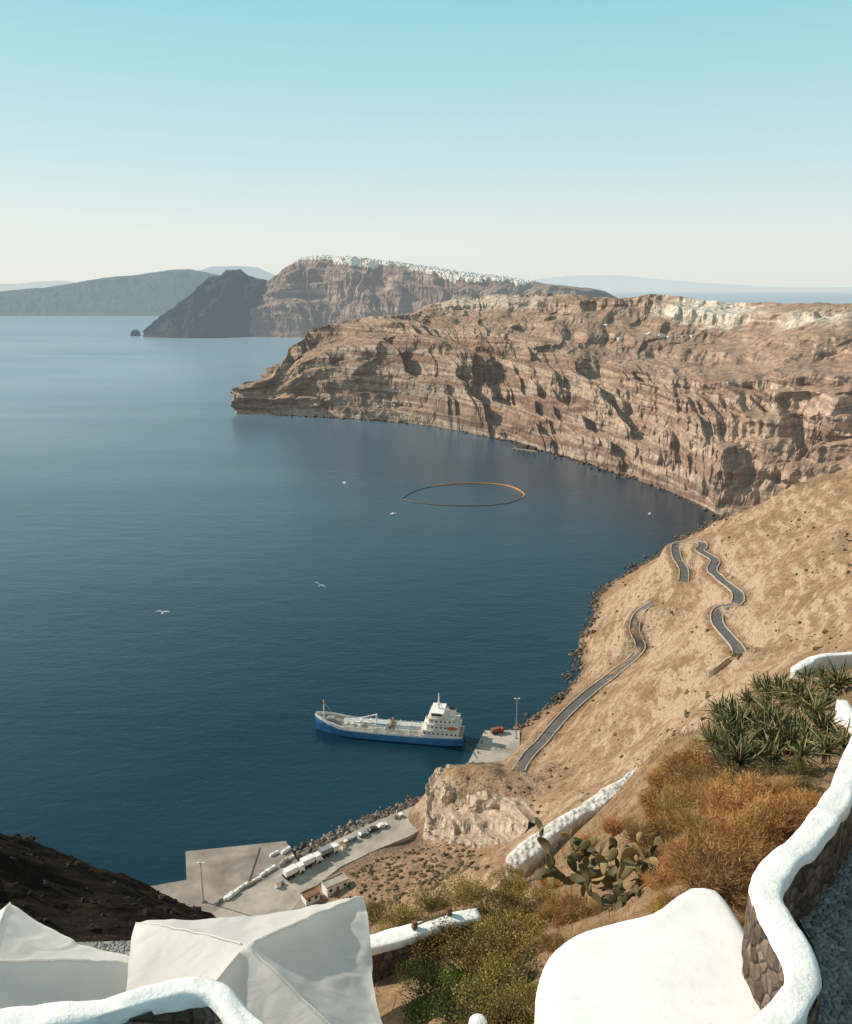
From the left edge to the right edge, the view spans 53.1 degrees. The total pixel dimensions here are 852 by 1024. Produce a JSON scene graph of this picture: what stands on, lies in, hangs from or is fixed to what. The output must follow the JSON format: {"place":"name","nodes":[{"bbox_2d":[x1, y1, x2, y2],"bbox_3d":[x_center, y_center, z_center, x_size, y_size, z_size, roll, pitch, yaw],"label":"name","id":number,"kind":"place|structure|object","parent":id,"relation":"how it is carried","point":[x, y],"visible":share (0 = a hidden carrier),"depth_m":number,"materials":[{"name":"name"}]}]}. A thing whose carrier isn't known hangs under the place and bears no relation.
{"place":"outdoors","nodes":[
{"label":"outdoors","id":0,"kind":"place"},
{"bbox_2d":[0,281,74,290],"bbox_3d":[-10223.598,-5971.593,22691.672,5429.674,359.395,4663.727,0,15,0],"label":"distant hills","id":1,"kind":"structure","parent":0,"point":[18,286],"depth_m":21420.96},
{"bbox_2d":[0,833,215,941],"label":"lava slope","id":2,"kind":"structure","parent":0,"point":[61,907],"depth_m":52.36,"materials":[{"name":"stone"}]},
{"bbox_2d":[0,833,202,939],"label":"dark scrub","id":3,"kind":"object","parent":2,"relation":"on","point":[46,884],"visible":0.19,"depth_m":54.99,"materials":[{"name":"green plant"}]},
{"bbox_2d":[0,269,220,315],"bbox_3d":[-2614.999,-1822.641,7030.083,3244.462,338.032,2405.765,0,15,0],"label":"island hills","id":4,"kind":"structure","parent":0,"point":[159,293],"depth_m":6205.87,"materials":[{"name":"stone"}]},
{"bbox_2d":[76,933,374,955],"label":"paved floor","id":5,"kind":"structure","parent":0,"point":[121,947],"depth_m":13.90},
{"bbox_2d":[151,841,308,917],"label":"quay","id":6,"kind":"structure","parent":0,"point":[226,870],"depth_m":298.27,"materials":[{"name":"concrete"}]},
{"bbox_2d":[199,266,274,279],"bbox_3d":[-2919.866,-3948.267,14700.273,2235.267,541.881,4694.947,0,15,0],"label":"distant hills","id":7,"kind":"structure","parent":0,"point":[257,272],"depth_m":13760.51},
{"bbox_2d":[214,806,418,917],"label":"quay road","id":8,"kind":"structure","parent":0,"point":[265,897],"depth_m":296.19,"materials":[{"name":"concrete"}]},
{"bbox_2d":[282,861,304,880],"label":"box truck","id":9,"kind":"object","parent":8,"relation":"on","point":[292,870],"visible":1,"depth_m":295.39,"materials":[{"name":"white paint"}]},
{"bbox_2d":[0,287,851,885],"bbox_3d":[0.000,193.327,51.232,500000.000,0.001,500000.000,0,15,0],"label":"sea","id":10,"kind":"structure","parent":0,"point":[142,479],"depth_m":587.06,"materials":[{"name":"liquid"}]},
{"bbox_2d":[143,269,267,337],"bbox_3d":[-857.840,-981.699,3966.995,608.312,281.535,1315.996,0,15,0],"label":"headland","id":11,"kind":"structure","parent":10,"relation":"in","point":[224,303],"depth_m":3504.46,"materials":[{"name":"stone"}]},
{"bbox_2d":[315,693,464,745],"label":"cargo ship","id":12,"kind":"object","parent":10,"relation":"on","point":[440,725],"visible":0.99,"depth_m":387.42,"materials":[{"name":"white paint"}]},
{"bbox_2d":[468,730,519,762],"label":"pier","id":13,"kind":"structure","parent":10,"relation":"in","point":[499,746],"depth_m":379.35,"materials":[{"name":"concrete"}]},
{"bbox_2d":[276,414,721,517],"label":"shore rocks","id":14,"kind":"object","parent":10,"relation":"in","point":[625,476],"visible":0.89,"depth_m":1032.51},
{"bbox_2d":[0,0,851,286],"label":"sky","id":15,"kind":"structure","parent":0,"point":[701,141],"materials":[{"name":"blue"}]},
{"bbox_2d":[249,257,616,337],"bbox_3d":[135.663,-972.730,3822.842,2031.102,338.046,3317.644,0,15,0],"label":"fira cliffs","id":16,"kind":"structure","parent":0,"point":[300,299],"depth_m":3322.72,"materials":[{"name":"stone"}]},
{"bbox_2d":[296,255,534,285],"bbox_3d":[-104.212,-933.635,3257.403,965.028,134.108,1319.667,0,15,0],"label":"house cluster","id":17,"kind":"object","parent":16,"relation":"on","point":[374,265],"visible":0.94,"depth_m":3190.55,"materials":[{"name":"paint"}]},
{"bbox_2d":[153,464,851,920],"bbox_3d":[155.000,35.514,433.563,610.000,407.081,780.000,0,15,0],"label":"hillside","id":18,"kind":"structure","parent":0,"point":[761,568],"depth_m":339.51,"materials":[{"name":"soil"}]},
{"bbox_2d":[300,886,319,905],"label":"harbour shed","id":19,"kind":"structure","parent":18,"relation":"on","point":[310,896],"depth_m":283.81,"materials":[{"name":"white paint"}]},
{"bbox_2d":[321,872,348,897],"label":"harbour building","id":20,"kind":"structure","parent":18,"relation":"on","point":[333,884],"depth_m":287.10,"materials":[{"name":"white paint"}]},
{"bbox_2d":[291,794,422,861],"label":"riprap boulders","id":21,"kind":"object","parent":18,"relation":"on","point":[332,836],"visible":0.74,"depth_m":323.77,"materials":[{"name":"stone"}]},
{"bbox_2d":[423,762,534,848],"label":"bluff","id":22,"kind":"structure","parent":18,"relation":"attached to","point":[484,818],"depth_m":308.58,"materials":[{"name":"stone"}]},
{"bbox_2d":[334,510,851,908],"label":"scrub","id":23,"kind":"object","parent":18,"relation":"on","point":[436,873],"visible":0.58,"depth_m":291.41,"materials":[{"name":"brown plant"}]},
{"bbox_2d":[509,515,729,730],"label":"shore rocks","id":24,"kind":"object","parent":18,"relation":"on","point":[579,655],"visible":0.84,"depth_m":500.00,"materials":[{"name":"stone"}]},
{"bbox_2d":[652,708,686,718],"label":"terrace wall","id":25,"kind":"structure","parent":18,"relation":"on","point":[674,713],"depth_m":299.29,"materials":[{"name":"stone"}]},
{"bbox_2d":[658,692,707,709],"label":"terrace wall","id":26,"kind":"structure","parent":18,"relation":"on","point":[668,704],"depth_m":297.17,"materials":[{"name":"stone"}]},
{"bbox_2d":[660,656,729,690],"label":"terrace wall","id":27,"kind":"structure","parent":18,"relation":"on","point":[706,675],"depth_m":300.39,"materials":[{"name":"stone"}]},
{"bbox_2d":[230,293,851,516],"bbox_3d":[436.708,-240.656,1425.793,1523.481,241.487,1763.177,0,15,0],"label":"cliffs","id":28,"kind":"structure","parent":0,"point":[728,411],"depth_m":1126.92,"materials":[{"name":"stone"}]},
{"bbox_2d":[513,602,652,771],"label":"road","id":29,"kind":"structure","parent":0,"point":[550,730],"depth_m":397.05,"materials":[{"name":"asphalt"}]},
{"bbox_2d":[512,601,650,769],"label":"road parapet","id":30,"kind":"structure","parent":29,"relation":"on","point":[584,690],"depth_m":408.80,"materials":[{"name":"concrete"}]},
{"bbox_2d":[524,604,653,771],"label":"road parapet","id":31,"kind":"structure","parent":29,"relation":"on","point":[591,695],"depth_m":404.04,"materials":[{"name":"concrete"}]},
{"bbox_2d":[369,664,851,1023],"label":"ground","id":32,"kind":"structure","parent":0,"point":[384,986],"depth_m":14.12,"materials":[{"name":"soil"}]},
{"bbox_2d":[0,902,128,1008],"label":"parasol","id":33,"kind":"object","parent":32,"relation":"on","point":[40,963],"visible":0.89,"depth_m":10.87,"materials":[{"name":"fabric"}]},
{"bbox_2d":[0,976,263,1023],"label":"capped wall","id":34,"kind":"structure","parent":32,"relation":"on","point":[196,1000],"depth_m":7.39,"materials":[{"name":"paint"}]},
{"bbox_2d":[126,896,381,1023],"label":"parasol","id":35,"kind":"object","parent":32,"relation":"on","point":[312,964],"visible":0.89,"depth_m":10.50,"materials":[{"name":"fabric"}]},
{"bbox_2d":[365,897,397,922],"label":"shrub","id":36,"kind":"object","parent":32,"relation":"on","point":[375,910],"visible":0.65,"depth_m":15.77,"materials":[{"name":"green plant"}]},
{"bbox_2d":[374,897,424,931],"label":"shrub","id":37,"kind":"object","parent":32,"relation":"on","point":[404,918],"visible":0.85,"depth_m":15.10,"materials":[{"name":"green plant"}]},
{"bbox_2d":[392,950,440,982],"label":"dark green shrub","id":38,"kind":"object","parent":32,"relation":"on","point":[421,965],"visible":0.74,"depth_m":12.38,"materials":[{"name":"green plant"}]},
{"bbox_2d":[370,908,480,982],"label":"capped wall","id":39,"kind":"structure","parent":32,"relation":"on","point":[388,948],"depth_m":12.78,"materials":[{"name":"paint"}]},
{"bbox_2d":[409,879,453,911],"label":"shrub","id":40,"kind":"object","parent":32,"relation":"on","point":[431,903],"visible":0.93,"depth_m":15.73,"materials":[{"name":"green plant"}]},
{"bbox_2d":[395,960,473,1023],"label":"green shrub","id":41,"kind":"object","parent":32,"relation":"on","point":[423,1001],"visible":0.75,"depth_m":11.23,"materials":[{"name":"green plant"}]},
{"bbox_2d":[406,901,482,969],"bbox_3d":[0.301,6.460,12.864,1.033,0.579,1.279,5,16,20],"label":"shrub","id":42,"kind":"object","parent":32,"relation":"on","point":[450,935],"visible":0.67,"depth_m":12.75,"materials":[{"name":"green plant"}]},
{"bbox_2d":[412,973,499,1023],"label":"dark green shrub","id":43,"kind":"object","parent":32,"relation":"on","point":[450,1013],"visible":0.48,"depth_m":9.91,"materials":[{"name":"green plant"}]},
{"bbox_2d":[446,871,492,906],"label":"shrub","id":44,"kind":"object","parent":32,"relation":"on","point":[465,884],"visible":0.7,"depth_m":15.49,"materials":[{"name":"green plant"}]},
{"bbox_2d":[438,924,528,998],"bbox_3d":[0.768,6.156,11.621,1.321,0.599,1.067,-12,19,-38],"label":"shrub","id":45,"kind":"object","parent":32,"relation":"on","point":[473,948],"visible":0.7,"depth_m":11.65,"materials":[{"name":"green plant"}]},
{"bbox_2d":[450,883,521,926],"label":"shrub","id":46,"kind":"object","parent":32,"relation":"on","point":[480,906],"visible":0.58,"depth_m":13.73,"materials":[{"name":"green plant"}]},
{"bbox_2d":[440,978,534,1023],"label":"shrub","id":47,"kind":"object","parent":32,"relation":"on","point":[482,1002],"visible":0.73,"depth_m":9.25,"materials":[{"name":"green plant"}]},
{"bbox_2d":[449,946,538,1021],"bbox_3d":[0.892,5.502,9.745,1.123,0.572,1.169,10,18,34],"label":"shrub","id":48,"kind":"object","parent":32,"relation":"on","point":[498,973],"visible":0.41,"depth_m":9.96,"materials":[{"name":"green plant"}]},
{"bbox_2d":[468,908,533,959],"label":"shrub","id":49,"kind":"object","parent":32,"relation":"on","point":[489,930],"visible":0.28,"depth_m":12.54,"materials":[{"name":"green plant"}]},
{"bbox_2d":[485,864,531,899],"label":"shrub","id":50,"kind":"object","parent":32,"relation":"on","point":[515,871],"visible":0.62,"depth_m":15.18,"materials":[{"name":"green plant"}]},
{"bbox_2d":[483,977,538,1023],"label":"shrub","id":51,"kind":"object","parent":32,"relation":"on","point":[521,1009],"visible":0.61,"depth_m":9.17,"materials":[{"name":"green plant"}]},
{"bbox_2d":[486,952,542,991],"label":"dark green shrub","id":52,"kind":"object","parent":32,"relation":"on","point":[530,973],"visible":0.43,"depth_m":10.60,"materials":[{"name":"green plant"}]},
{"bbox_2d":[473,904,556,965],"bbox_3d":[1.197,6.013,11.848,1.167,0.579,1.135,-1,15,-4],"label":"shrub","id":53,"kind":"object","parent":32,"relation":"on","point":[529,923],"visible":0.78,"depth_m":11.99,"materials":[{"name":"green plant"}]},
{"bbox_2d":[494,873,556,917],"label":"shrub","id":54,"kind":"object","parent":32,"relation":"on","point":[516,898],"visible":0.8,"depth_m":13.94,"materials":[{"name":"green plant"}]},
{"bbox_2d":[525,902,561,929],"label":"dry shrub","id":55,"kind":"object","parent":32,"relation":"on","point":[546,914],"visible":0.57,"depth_m":13.26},
{"bbox_2d":[535,926,571,952],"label":"dry shrub","id":56,"kind":"object","parent":32,"relation":"on","point":[553,941],"visible":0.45,"depth_m":11.42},
{"bbox_2d":[541,885,586,911],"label":"dry shrub","id":57,"kind":"object","parent":32,"relation":"on","point":[558,902],"visible":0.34,"depth_m":13.61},
{"bbox_2d":[506,766,639,882],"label":"capped wall","id":58,"kind":"structure","parent":32,"relation":"on","point":[528,853],"depth_m":18.98,"materials":[{"name":"paint"}]},
{"bbox_2d":[556,894,602,924],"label":"dry shrub","id":59,"kind":"object","parent":32,"relation":"on","point":[581,913],"visible":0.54,"depth_m":12.67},
{"bbox_2d":[561,829,619,884],"bbox_3d":[3.201,5.644,14.030,1.796,0.671,1.132,0,15,0],"label":"prickly pear","id":60,"kind":"object","parent":32,"relation":"on","point":[584,850],"visible":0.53,"depth_m":14.04,"materials":[{"name":"plant"}]},
{"bbox_2d":[534,817,675,913],"bbox_3d":[2.681,5.367,12.535,2.178,1.004,1.718,0,15,0],"label":"prickly pear","id":61,"kind":"object","parent":32,"relation":"on","point":[551,872],"visible":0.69,"depth_m":12.63,"materials":[{"name":"plant"}]},
{"bbox_2d":[598,811,633,839],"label":"dry shrub","id":62,"kind":"object","parent":32,"relation":"on","point":[608,824],"visible":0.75,"depth_m":15.62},
{"bbox_2d":[534,888,760,1023],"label":"roof","id":63,"kind":"structure","parent":32,"relation":"on","point":[678,960],"depth_m":8.79,"materials":[{"name":"paint"}]},
{"bbox_2d":[614,809,683,850],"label":"dry shrub","id":64,"kind":"object","parent":32,"relation":"on","point":[646,839],"visible":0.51,"depth_m":13.70,"materials":[{"name":"plant"}]},
{"bbox_2d":[633,864,681,893],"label":"dry shrub","id":65,"kind":"object","parent":32,"relation":"on","point":[650,882],"visible":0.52,"depth_m":11.88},
{"bbox_2d":[642,884,674,915],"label":"dry shrub","id":66,"kind":"object","parent":32,"relation":"on","point":[661,899],"visible":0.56,"depth_m":11.06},
{"bbox_2d":[648,847,682,885],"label":"dry shrub","id":67,"kind":"object","parent":32,"relation":"on","point":[665,863],"visible":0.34,"depth_m":12.13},
{"bbox_2d":[644,775,701,830],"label":"dry shrub","id":68,"kind":"object","parent":32,"relation":"on","point":[665,816],"visible":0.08,"depth_m":14.34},
{"bbox_2d":[647,774,708,825],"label":"dry shrub","id":69,"kind":"object","parent":32,"relation":"on","point":[675,795],"visible":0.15,"depth_m":14.21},
{"bbox_2d":[652,747,704,777],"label":"dry shrub","id":70,"kind":"object","parent":32,"relation":"on","point":[681,762],"visible":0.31,"depth_m":15.97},
{"bbox_2d":[652,791,712,834],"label":"dry shrub","id":71,"kind":"object","parent":32,"relation":"on","point":[673,807],"visible":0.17,"depth_m":13.84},
{"bbox_2d":[663,826,732,877],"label":"dry shrub","id":72,"kind":"object","parent":32,"relation":"on","point":[681,858],"visible":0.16,"depth_m":11.85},
{"bbox_2d":[681,740,719,771],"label":"rusty shrub","id":73,"kind":"object","parent":32,"relation":"on","point":[695,756],"visible":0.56,"depth_m":16.00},
{"bbox_2d":[666,802,743,850],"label":"dry shrub","id":74,"kind":"object","parent":32,"relation":"on","point":[693,820],"visible":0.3,"depth_m":12.53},
{"bbox_2d":[663,831,749,906],"bbox_3d":[3.818,4.795,11.425,1.369,0.680,1.662,2,15,8],"label":"dry shrub","id":75,"kind":"object","parent":32,"relation":"on","point":[698,881],"visible":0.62,"depth_m":11.25,"materials":[{"name":"plant"}]},
{"bbox_2d":[691,718,728,752],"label":"aloe plant","id":76,"kind":"object","parent":32,"relation":"on","point":[706,735],"visible":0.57,"depth_m":16.89,"materials":[{"name":"green plant"}]},
{"bbox_2d":[680,757,760,789],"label":"dry shrub","id":77,"kind":"object","parent":32,"relation":"on","point":[696,772],"visible":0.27,"depth_m":14.64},
{"bbox_2d":[689,851,754,911],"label":"dry shrub","id":78,"kind":"object","parent":32,"relation":"on","point":[739,892],"visible":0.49,"depth_m":11.12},
{"bbox_2d":[673,830,772,878],"bbox_3d":[4.181,4.827,11.632,1.600,0.861,1.119,1,15,5],"label":"dry shrub","id":79,"kind":"object","parent":32,"relation":"on","point":[759,858],"visible":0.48,"depth_m":11.61,"materials":[{"name":"plant"}]},
{"bbox_2d":[689,851,757,885],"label":"dry shrub","id":80,"kind":"object","parent":32,"relation":"on","point":[738,870],"visible":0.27,"depth_m":11.42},
{"bbox_2d":[698,796,764,831],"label":"dry shrub","id":81,"kind":"object","parent":32,"relation":"on","point":[718,814],"visible":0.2,"depth_m":12.60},
{"bbox_2d":[690,818,775,856],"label":"dry shrub","id":82,"kind":"object","parent":32,"relation":"on","point":[709,830],"visible":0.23,"depth_m":12.05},
{"bbox_2d":[693,816,777,874],"bbox_3d":[4.286,4.726,11.836,1.487,0.726,1.381,-10,18,-33],"label":"dry shrub","id":83,"kind":"object","parent":32,"relation":"on","point":[733,835],"visible":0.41,"depth_m":11.92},
{"bbox_2d":[703,734,768,774],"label":"aloe plant","id":84,"kind":"object","parent":32,"relation":"on","point":[739,756],"visible":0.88,"depth_m":15.04,"materials":[{"name":"green plant"}]},
{"bbox_2d":[710,710,773,761],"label":"aloe plant","id":85,"kind":"object","parent":32,"relation":"on","point":[747,735],"visible":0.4,"depth_m":16.29,"materials":[{"name":"green plant"}]},
{"bbox_2d":[697,771,789,814],"bbox_3d":[4.789,4.513,12.941,1.164,0.895,1.663,-14,20,-42],"label":"dry shrub","id":86,"kind":"object","parent":32,"relation":"on","point":[715,793],"visible":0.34,"depth_m":13.07,"materials":[{"name":"plant"}]},
{"bbox_2d":[721,802,779,842],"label":"dry shrub","id":87,"kind":"object","parent":32,"relation":"on","point":[743,823],"visible":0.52,"depth_m":12.24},
{"bbox_2d":[740,760,780,780],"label":"olive shrub","id":88,"kind":"object","parent":32,"relation":"on","point":[762,768],"visible":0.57,"depth_m":14.48,"materials":[{"name":"green plant"}]},
{"bbox_2d":[739,791,785,834],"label":"dry shrub","id":89,"kind":"object","parent":32,"relation":"on","point":[762,806],"visible":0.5,"depth_m":12.49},
{"bbox_2d":[731,766,799,805],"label":"dry shrub","id":90,"kind":"object","parent":32,"relation":"on","point":[753,783],"visible":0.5,"depth_m":13.31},
{"bbox_2d":[750,737,791,766],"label":"aloe plant","id":91,"kind":"object","parent":32,"relation":"on","point":[773,751],"visible":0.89,"depth_m":15.27,"materials":[{"name":"green plant"}]},
{"bbox_2d":[753,812,794,846],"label":"rusty shrub","id":92,"kind":"object","parent":32,"relation":"on","point":[778,837],"visible":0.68,"depth_m":12.10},
{"bbox_2d":[749,783,815,831],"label":"dry shrub","id":93,"kind":"object","parent":32,"relation":"on","point":[790,815],"visible":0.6,"depth_m":12.38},
{"bbox_2d":[753,713,813,753],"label":"aloe plant","id":94,"kind":"object","parent":32,"relation":"on","point":[781,732],"visible":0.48,"depth_m":16.15,"materials":[{"name":"green plant"}]},
{"bbox_2d":[757,708,814,756],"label":"aloe plant","id":95,"kind":"object","parent":32,"relation":"on","point":[794,731],"visible":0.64,"depth_m":16.13,"materials":[{"name":"green plant"}]},
{"bbox_2d":[765,771,807,795],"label":"dry shrub","id":96,"kind":"object","parent":32,"relation":"on","point":[784,783],"visible":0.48,"depth_m":13.45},
{"bbox_2d":[741,736,851,1023],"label":"capped wall","id":97,"kind":"structure","parent":32,"relation":"on","point":[793,878],"depth_m":8.81,"materials":[{"name":"paint"}]},
{"bbox_2d":[772,752,821,776],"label":"olive shrub","id":98,"kind":"object","parent":32,"relation":"on","point":[791,768],"visible":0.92,"depth_m":14.16,"materials":[{"name":"green plant"}]},
{"bbox_2d":[777,674,821,711],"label":"aloe plant","id":99,"kind":"object","parent":32,"relation":"on","point":[804,693],"visible":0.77,"depth_m":19.83,"materials":[{"name":"green plant"}]},
{"bbox_2d":[779,731,835,768],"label":"aloe plant","id":100,"kind":"object","parent":32,"relation":"on","point":[801,751],"visible":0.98,"depth_m":14.41,"materials":[{"name":"green plant"}]},
{"bbox_2d":[785,685,839,718],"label":"aloe plant","id":101,"kind":"object","parent":32,"relation":"on","point":[817,706],"visible":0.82,"depth_m":18.41,"materials":[{"name":"green plant"}]},
{"bbox_2d":[793,722,846,764],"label":"aloe plant","id":102,"kind":"object","parent":32,"relation":"on","point":[825,747],"visible":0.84,"depth_m":14.67,"materials":[{"name":"green plant"}]},
{"bbox_2d":[789,652,851,678],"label":"capped wall","id":103,"kind":"structure","parent":32,"relation":"on","point":[837,659],"depth_m":24.03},
{"bbox_2d":[796,703,851,741],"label":"aloe plant","id":104,"kind":"object","parent":32,"relation":"on","point":[810,715],"visible":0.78,"depth_m":16.79,"materials":[{"name":"green plant"}]},
{"bbox_2d":[812,716,851,753],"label":"aloe plant","id":105,"kind":"object","parent":32,"relation":"on","point":[843,742],"visible":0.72,"depth_m":15.99,"materials":[{"name":"green plant"}]},
{"bbox_2d":[816,655,851,695],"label":"aloe plant","id":106,"kind":"object","parent":32,"relation":"on","point":[837,678],"visible":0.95,"depth_m":20.39,"materials":[{"name":"green plant"}]},
{"bbox_2d":[834,700,851,733],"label":"capped wall","id":107,"kind":"structure","parent":32,"relation":"on","point":[843,708],"depth_m":17.50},
{"bbox_2d":[535,275,850,291],"bbox_3d":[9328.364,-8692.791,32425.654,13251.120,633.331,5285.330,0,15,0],"label":"distant hills","id":108,"kind":"structure","parent":0,"point":[613,283],"depth_m":30870.96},
{"bbox_2d":[671,541,744,655],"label":"road","id":109,"kind":"structure","parent":0,"point":[722,629],"depth_m":396.01,"materials":[{"name":"asphalt"}]},
{"bbox_2d":[679,542,732,656],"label":"road parapet","id":110,"kind":"structure","parent":109,"relation":"on","point":[721,635],"depth_m":387.79,"materials":[{"name":"concrete"}]},
{"bbox_2d":[799,848,851,1023],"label":"path","id":111,"kind":"structure","parent":0,"point":[825,926],"depth_m":9.13,"materials":[{"name":"stone"}]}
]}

